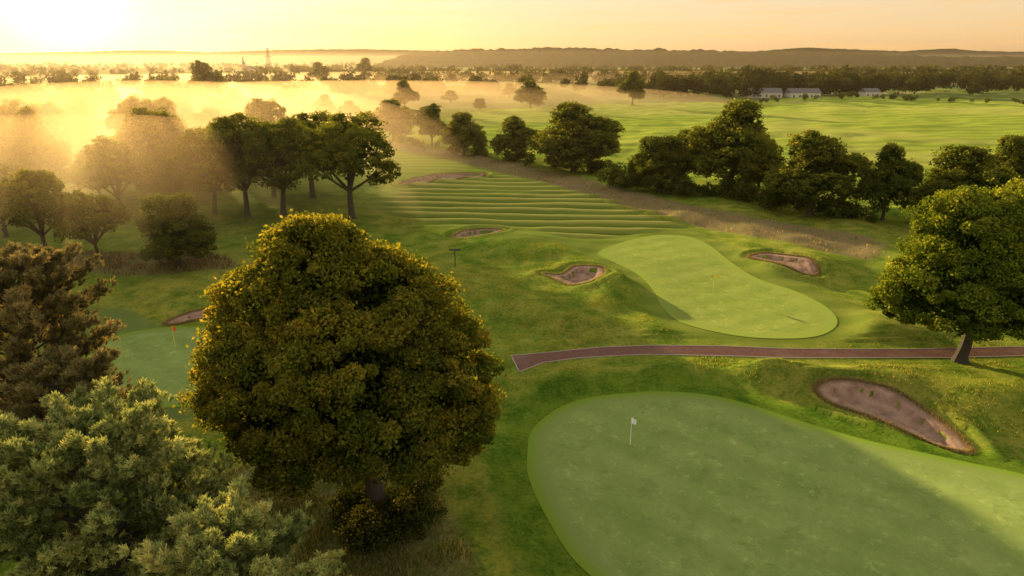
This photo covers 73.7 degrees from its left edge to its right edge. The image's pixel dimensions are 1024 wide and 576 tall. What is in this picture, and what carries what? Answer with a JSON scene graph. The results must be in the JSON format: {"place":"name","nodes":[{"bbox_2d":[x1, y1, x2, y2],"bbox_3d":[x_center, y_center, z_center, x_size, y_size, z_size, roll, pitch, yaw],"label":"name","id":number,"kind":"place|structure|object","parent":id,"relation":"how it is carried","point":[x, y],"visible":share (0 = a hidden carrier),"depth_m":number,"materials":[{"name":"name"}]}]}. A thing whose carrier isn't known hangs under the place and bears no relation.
{"place":"outdoors","nodes":[
{"label":"outdoors","id":0,"kind":"place"},
{"bbox_2d":[0,246,234,275],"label":"long dry grass","id":1,"kind":"structure","parent":0,"point":[190,266],"depth_m":90.72,"materials":[{"name":"plant"}]},
{"bbox_2d":[0,63,1023,575],"bbox_3d":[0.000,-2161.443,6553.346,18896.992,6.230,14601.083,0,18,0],"label":"ground","id":2,"kind":"structure","parent":0,"point":[496,515],"depth_m":91.16,"materials":[{"name":"green plant"}]},
{"bbox_2d":[0,160,27,237],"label":"broadleaf tree","id":3,"kind":"object","parent":2,"relation":"on","point":[5,169],"visible":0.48,"depth_m":103.16,"materials":[{"name":"green plant"}]},
{"bbox_2d":[0,168,82,254],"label":"broadleaf tree","id":4,"kind":"object","parent":2,"relation":"on","point":[17,189],"visible":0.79,"depth_m":88.20,"materials":[{"name":"green plant"}]},
{"bbox_2d":[0,344,130,523],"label":"pine tree","id":5,"kind":"object","parent":2,"relation":"on","point":[53,369],"visible":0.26,"depth_m":33.78,"materials":[{"name":"green plant"}]},
{"bbox_2d":[0,239,157,440],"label":"pine tree","id":6,"kind":"object","parent":2,"relation":"on","point":[42,293],"visible":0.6,"depth_m":40.71,"materials":[{"name":"green plant"}]},
{"bbox_2d":[51,190,132,260],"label":"broadleaf tree","id":7,"kind":"object","parent":2,"relation":"on","point":[99,212],"visible":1,"depth_m":88.13,"materials":[{"name":"green plant"}]},
{"bbox_2d":[70,135,160,216],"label":"broadleaf tree","id":8,"kind":"object","parent":2,"relation":"on","point":[103,175],"visible":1,"depth_m":115.74,"materials":[{"name":"green plant"}]},
{"bbox_2d":[0,86,244,200],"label":"woodland","id":9,"kind":"object","parent":2,"relation":"on","point":[30,131],"visible":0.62,"depth_m":146.76,"materials":[{"name":"green plant"}]},
{"bbox_2d":[0,376,263,575],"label":"pine tree","id":10,"kind":"object","parent":2,"relation":"on","point":[115,446],"visible":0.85,"depth_m":26.32,"materials":[{"name":"green plant"}]},
{"bbox_2d":[83,326,209,407],"bbox_3d":[-30.506,6.587,61.922,13.958,0.221,20.957,-13,23,-34],"label":"putting green","id":11,"kind":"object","parent":2,"relation":"on","point":[159,357],"visible":0.41,"depth_m":62.48,"materials":[{"name":"green plant"}]},
{"bbox_2d":[111,106,191,198],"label":"broadleaf tree","id":12,"kind":"object","parent":2,"relation":"on","point":[138,116],"visible":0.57,"depth_m":129.31,"materials":[{"name":"green plant"}]},
{"bbox_2d":[133,192,218,267],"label":"broadleaf tree","id":13,"kind":"object","parent":2,"relation":"on","point":[180,230],"visible":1,"depth_m":86.93,"materials":[{"name":"green plant"}]},
{"bbox_2d":[158,307,211,325],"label":"sand bunker","id":14,"kind":"object","parent":2,"relation":"on","point":[194,315],"visible":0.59,"depth_m":72.07,"materials":[{"name":"beige sand"}]},
{"bbox_2d":[180,127,199,191],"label":"broadleaf tree","id":15,"kind":"object","parent":2,"relation":"on","point":[194,190],"visible":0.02,"depth_m":140.26,"materials":[{"name":"green plant"}]},
{"bbox_2d":[159,123,248,214],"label":"broadleaf tree","id":16,"kind":"object","parent":2,"relation":"on","point":[182,149],"visible":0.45,"depth_m":112.66,"materials":[{"name":"green plant"}]},
{"bbox_2d":[184,60,224,94],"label":"tree","id":17,"kind":"object","parent":2,"relation":"on","point":[203,73],"visible":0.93,"depth_m":400.71,"materials":[{"name":"green plant"}]},
{"bbox_2d":[219,106,235,116],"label":"tree","id":18,"kind":"object","parent":2,"relation":"on","point":[227,111],"visible":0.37,"depth_m":261.57,"materials":[{"name":"green plant"}]},
{"bbox_2d":[117,474,351,575],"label":"pine tree","id":19,"kind":"object","parent":2,"relation":"on","point":[236,539],"visible":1,"depth_m":24.24,"materials":[{"name":"green plant"}]},
{"bbox_2d":[190,111,293,217],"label":"broadleaf tree","id":20,"kind":"object","parent":2,"relation":"on","point":[230,130],"visible":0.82,"depth_m":109.10,"materials":[{"name":"green plant"}]},
{"bbox_2d":[242,56,256,72],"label":"church","id":21,"kind":"structure","parent":2,"relation":"on","point":[247,67],"depth_m":1422.67,"materials":[{"name":"stone"}]},
{"bbox_2d":[235,120,277,198],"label":"broadleaf tree","id":22,"kind":"object","parent":2,"relation":"on","point":[273,193],"depth_m":137.05,"materials":[{"name":"green plant"}]},
{"bbox_2d":[239,97,290,123],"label":"broadleaf tree","id":23,"kind":"object","parent":2,"relation":"on","point":[265,109],"visible":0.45,"depth_m":173.16,"materials":[{"name":"green plant"}]},
{"bbox_2d":[264,48,271,67],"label":"electricity pylon","id":24,"kind":"object","parent":2,"relation":"on","point":[267,58],"visible":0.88,"depth_m":1419.84,"materials":[{"name":"metal"}]},
{"bbox_2d":[223,116,333,215],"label":"broadleaf tree","id":25,"kind":"object","parent":2,"relation":"on","point":[274,173],"visible":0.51,"depth_m":110.29,"materials":[{"name":"green plant"}]},
{"bbox_2d":[80,457,478,575],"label":"rough grass","id":26,"kind":"structure","parent":2,"relation":"on","point":[353,557],"depth_m":38.99,"materials":[{"name":"green plant"}]},
{"bbox_2d":[273,85,296,103],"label":"tree","id":27,"kind":"object","parent":2,"relation":"on","point":[286,93],"visible":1,"depth_m":416.19,"materials":[{"name":"green plant"}]},
{"bbox_2d":[268,110,338,197],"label":"broadleaf tree","id":28,"kind":"object","parent":2,"relation":"on","point":[303,117],"visible":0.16,"depth_m":129.08,"materials":[{"name":"green plant"}]},
{"bbox_2d":[307,61,330,83],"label":"tree","id":29,"kind":"object","parent":2,"relation":"on","point":[317,67],"visible":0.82,"depth_m":786.91,"materials":[{"name":"green plant"}]},
{"bbox_2d":[312,94,336,112],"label":"tree","id":30,"kind":"object","parent":2,"relation":"on","point":[323,102],"visible":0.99,"depth_m":328.59,"materials":[{"name":"green plant"}]},
{"bbox_2d":[172,209,509,537],"bbox_3d":[-9.181,5.553,37.599,16.137,20.016,15.490,-16,24,-40],"label":"maple tree","id":31,"kind":"object","parent":2,"relation":"on","point":[346,357],"visible":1,"depth_m":33.52,"materials":[{"name":"green plant"}]},
{"bbox_2d":[286,109,401,218],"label":"broadleaf tree","id":32,"kind":"object","parent":2,"relation":"on","point":[350,143],"visible":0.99,"depth_m":107.53,"materials":[{"name":"green plant"}]},
{"bbox_2d":[336,100,359,117],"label":"tree","id":33,"kind":"object","parent":2,"relation":"on","point":[348,107],"visible":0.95,"depth_m":310.98,"materials":[{"name":"green plant"}]},
{"bbox_2d":[320,480,391,536],"bbox_3d":[-9.107,13.272,40.932,4.239,3.142,4.408,0,18,0],"label":"holly bush","id":34,"kind":"object","parent":2,"relation":"on","point":[358,492],"visible":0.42,"depth_m":40.44,"materials":[{"name":"green plant"}]},
{"bbox_2d":[340,520,386,548],"bbox_3d":[-8.644,14.168,40.079,2.868,2.180,2.908,0,18,0],"label":"holly bush","id":35,"kind":"object","parent":2,"relation":"on","point":[361,535],"visible":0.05,"depth_m":39.19,"materials":[{"name":"green plant"}]},
{"bbox_2d":[355,57,376,76],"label":"tree","id":36,"kind":"object","parent":2,"relation":"on","point":[364,64],"visible":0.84,"depth_m":941.86,"materials":[{"name":"green plant"}]},
{"bbox_2d":[333,494,423,557],"bbox_3d":[-7.862,13.770,38.954,4.507,3.498,5.281,14,23,35],"label":"holly bush","id":37,"kind":"object","parent":2,"relation":"on","point":[367,527],"visible":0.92,"depth_m":38.42,"materials":[{"name":"green plant"}]},
{"bbox_2d":[383,81,398,97],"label":"tree","id":38,"kind":"object","parent":2,"relation":"on","point":[390,89],"visible":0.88,"depth_m":489.32,"materials":[{"name":"green plant"}]},
{"bbox_2d":[364,98,419,140],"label":"broadleaf tree","id":39,"kind":"object","parent":2,"relation":"on","point":[394,116],"visible":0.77,"depth_m":225.71,"materials":[{"name":"green plant"}]},
{"bbox_2d":[392,79,420,106],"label":"tree","id":40,"kind":"object","parent":2,"relation":"on","point":[404,93],"visible":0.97,"depth_m":370.89,"materials":[{"name":"green plant"}]},
{"bbox_2d":[383,471,447,539],"bbox_3d":[-6.165,12.737,40.294,4.759,3.697,4.744,0,18,0],"label":"holly bush","id":41,"kind":"object","parent":2,"relation":"on","point":[406,502],"visible":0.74,"depth_m":39.66,"materials":[{"name":"green plant"}]},
{"bbox_2d":[413,106,426,113],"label":"tree","id":42,"kind":"object","parent":2,"relation":"on","point":[420,111],"visible":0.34,"depth_m":304.87,"materials":[{"name":"green plant"}]},
{"bbox_2d":[412,103,446,145],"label":"broadleaf tree","id":43,"kind":"object","parent":2,"relation":"on","point":[430,124],"visible":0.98,"depth_m":210.69,"materials":[{"name":"green plant"}]},
{"bbox_2d":[397,172,487,184],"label":"sand bunker","id":44,"kind":"object","parent":2,"relation":"on","point":[429,178],"visible":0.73,"depth_m":160.43,"materials":[{"name":"beige sand"}]},
{"bbox_2d":[440,90,458,102],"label":"tree","id":45,"kind":"object","parent":2,"relation":"on","point":[450,95],"visible":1,"depth_m":417.24,"materials":[{"name":"green plant"}]},
{"bbox_2d":[449,249,459,265],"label":"signpost","id":46,"kind":"object","parent":2,"relation":"on","point":[454,250],"visible":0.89,"depth_m":89.90,"materials":[{"name":"metal"}]},
{"bbox_2d":[437,111,488,155],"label":"broadleaf tree","id":47,"kind":"object","parent":2,"relation":"on","point":[462,131],"visible":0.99,"depth_m":188.96,"materials":[{"name":"green plant"}]},
{"bbox_2d":[451,227,506,237],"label":"sand bunker","id":48,"kind":"object","parent":2,"relation":"on","point":[464,233],"visible":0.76,"depth_m":108.43,"materials":[{"name":"beige sand"}]},
{"bbox_2d":[473,98,486,109],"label":"tree","id":49,"kind":"object","parent":2,"relation":"on","point":[479,103],"visible":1,"depth_m":363.90,"materials":[{"name":"green plant"}]},
{"bbox_2d":[501,83,517,96],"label":"tree","id":50,"kind":"object","parent":2,"relation":"on","point":[510,88],"visible":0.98,"depth_m":489.46,"materials":[{"name":"green plant"}]},
{"bbox_2d":[0,65,1023,112],"bbox_3d":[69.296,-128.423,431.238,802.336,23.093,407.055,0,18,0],"label":"tree belt","id":51,"kind":"object","parent":2,"relation":"on","point":[106,98],"visible":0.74,"depth_m":509.90,"materials":[{"name":"green plant"}]},
{"bbox_2d":[0,61,1023,85],"bbox_3d":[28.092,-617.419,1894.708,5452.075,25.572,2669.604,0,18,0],"label":"distant woodland","id":52,"kind":"object","parent":2,"relation":"on","point":[511,72],"visible":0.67,"depth_m":828.60,"materials":[{"name":"green plant"}]},
{"bbox_2d":[489,115,538,153],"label":"broadleaf tree","id":53,"kind":"object","parent":2,"relation":"on","point":[515,138],"visible":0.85,"depth_m":178.28,"materials":[{"name":"green plant"}]},
{"bbox_2d":[512,80,546,107],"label":"tree","id":54,"kind":"object","parent":2,"relation":"on","point":[530,92],"visible":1,"depth_m":381.22,"materials":[{"name":"green plant"}]},
{"bbox_2d":[540,263,608,285],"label":"sand bunker","id":55,"kind":"object","parent":2,"relation":"on","point":[582,275],"visible":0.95,"depth_m":87.11,"materials":[{"name":"beige sand"}]},
{"bbox_2d":[526,100,625,171],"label":"broadleaf tree","id":56,"kind":"object","parent":2,"relation":"on","point":[558,140],"visible":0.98,"depth_m":160.95,"materials":[{"name":"green plant"}]},
{"bbox_2d":[570,119,621,161],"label":"broadleaf tree","id":57,"kind":"object","parent":2,"relation":"on","point":[600,152],"visible":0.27,"depth_m":163.26,"materials":[{"name":"green plant"}]},
{"bbox_2d":[616,70,646,104],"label":"tree","id":58,"kind":"object","parent":2,"relation":"on","point":[633,85],"visible":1,"depth_m":396.23,"materials":[{"name":"green plant"}]},
{"bbox_2d":[392,142,883,258],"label":"long dry grass","id":59,"kind":"structure","parent":2,"relation":"on","point":[815,243],"depth_m":128.80,"materials":[{"name":"plant"}]},
{"bbox_2d":[627,135,688,191],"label":"broadleaf tree","id":60,"kind":"object","parent":2,"relation":"on","point":[658,153],"visible":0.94,"depth_m":137.90,"materials":[{"name":"green plant"}]},
{"bbox_2d":[670,129,708,175],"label":"broadleaf tree","id":61,"kind":"object","parent":2,"relation":"on","point":[689,168],"visible":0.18,"depth_m":144.01,"materials":[{"name":"green plant"}]},
{"bbox_2d":[388,91,1023,222],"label":"hedge row","id":62,"kind":"object","parent":2,"relation":"on","point":[740,188],"visible":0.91,"depth_m":136.26,"materials":[{"name":"green plant"}]},
{"bbox_2d":[598,235,836,338],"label":"putting green","id":63,"kind":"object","parent":2,"relation":"on","point":[676,273],"visible":1,"depth_m":80.63,"materials":[{"name":"green plant"}]},
{"bbox_2d":[446,242,1023,435],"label":"semi rough grass","id":64,"kind":"structure","parent":2,"relation":"on","point":[699,360],"depth_m":66.55,"materials":[{"name":"green plant"}]},
{"bbox_2d":[683,96,788,194],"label":"broadleaf tree","id":65,"kind":"object","parent":2,"relation":"on","point":[736,147],"visible":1,"depth_m":130.20,"materials":[{"name":"green plant"}]},
{"bbox_2d":[736,140,784,191],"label":"broadleaf tree","id":66,"kind":"object","parent":2,"relation":"on","point":[758,180],"visible":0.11,"depth_m":137.83,"materials":[{"name":"green plant"}]},
{"bbox_2d":[741,88,782,97],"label":"barn","id":67,"kind":"structure","parent":2,"relation":"on","point":[768,92],"depth_m":486.89,"materials":[{"name":"stone"}]},
{"bbox_2d":[527,391,1023,575],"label":"putting green","id":68,"kind":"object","parent":2,"relation":"on","point":[688,484],"visible":1,"depth_m":43.04,"materials":[{"name":"green plant"}]},
{"bbox_2d":[630,418,635,443],"bbox_3d":[8.621,10.235,48.688,0.429,2.300,0.149,0,18,0],"label":"golf flag","id":69,"kind":"object","parent":68,"relation":"on","point":[633,420],"visible":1,"depth_m":48.45,"materials":[{"name":"white fabric"}]},
{"bbox_2d":[745,251,821,276],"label":"sand bunker","id":70,"kind":"object","parent":2,"relation":"on","point":[805,265],"visible":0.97,"depth_m":91.18,"materials":[{"name":"beige sand"}]},
{"bbox_2d":[784,88,821,98],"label":"farmhouse","id":71,"kind":"object","parent":2,"relation":"on","point":[797,92],"visible":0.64,"depth_m":482.38,"materials":[{"name":"stone"}]},
{"bbox_2d":[760,129,875,215],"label":"broadleaf tree","id":72,"kind":"object","parent":2,"relation":"on","point":[817,163],"visible":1,"depth_m":113.96,"materials":[{"name":"green plant"}]},
{"bbox_2d":[858,88,880,95],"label":"farmhouse","id":73,"kind":"object","parent":2,"relation":"on","point":[868,91],"visible":0.65,"depth_m":497.37,"materials":[{"name":"stone"}]},
{"bbox_2d":[856,142,923,220],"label":"broadleaf tree","id":74,"kind":"object","parent":2,"relation":"on","point":[900,177],"visible":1,"depth_m":110.34,"materials":[{"name":"green plant"}]},
{"bbox_2d":[809,375,978,454],"bbox_3d":[30.255,9.578,53.575,6.420,1.712,12.644,-14,23,-35],"label":"sand bunker","id":75,"kind":"object","parent":2,"relation":"on","point":[880,404],"visible":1,"depth_m":54.41,"materials":[{"name":"beige sand"}]},
{"bbox_2d":[862,176,1023,363],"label":"oak tree","id":76,"kind":"object","parent":2,"relation":"on","point":[969,241],"visible":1,"depth_m":56.76,"materials":[{"name":"green plant"}]},
{"bbox_2d":[894,144,1023,213],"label":"broadleaf tree","id":77,"kind":"object","parent":2,"relation":"on","point":[962,168],"visible":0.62,"depth_m":107.57,"materials":[{"name":"green plant"}]},
{"bbox_2d":[983,134,1023,178],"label":"broadleaf tree","id":78,"kind":"object","parent":2,"relation":"on","point":[1014,159],"visible":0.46,"depth_m":130.15,"materials":[{"name":"green plant"}]},
{"bbox_2d":[0,47,1023,62],"bbox_3d":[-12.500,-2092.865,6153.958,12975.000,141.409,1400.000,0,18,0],"label":"hill","id":79,"kind":"structure","parent":0,"point":[297,56],"depth_m":5711.08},
{"bbox_2d":[0,0,1023,52],"label":"sky","id":80,"kind":"structure","parent":0,"point":[26,26],"materials":[{"name":"yellow"}]},
{"bbox_2d":[375,47,1023,67],"bbox_3d":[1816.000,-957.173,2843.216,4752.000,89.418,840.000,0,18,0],"label":"wooded hill","id":81,"kind":"structure","parent":0,"point":[569,56],"depth_m":2560.30,"materials":[{"name":"plant"}]},
{"bbox_2d":[511,345,1023,371],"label":"cart path","id":82,"kind":"structure","parent":0,"point":[522,362],"depth_m":63.90,"materials":[{"name":"grey asphalt"}]}
]}

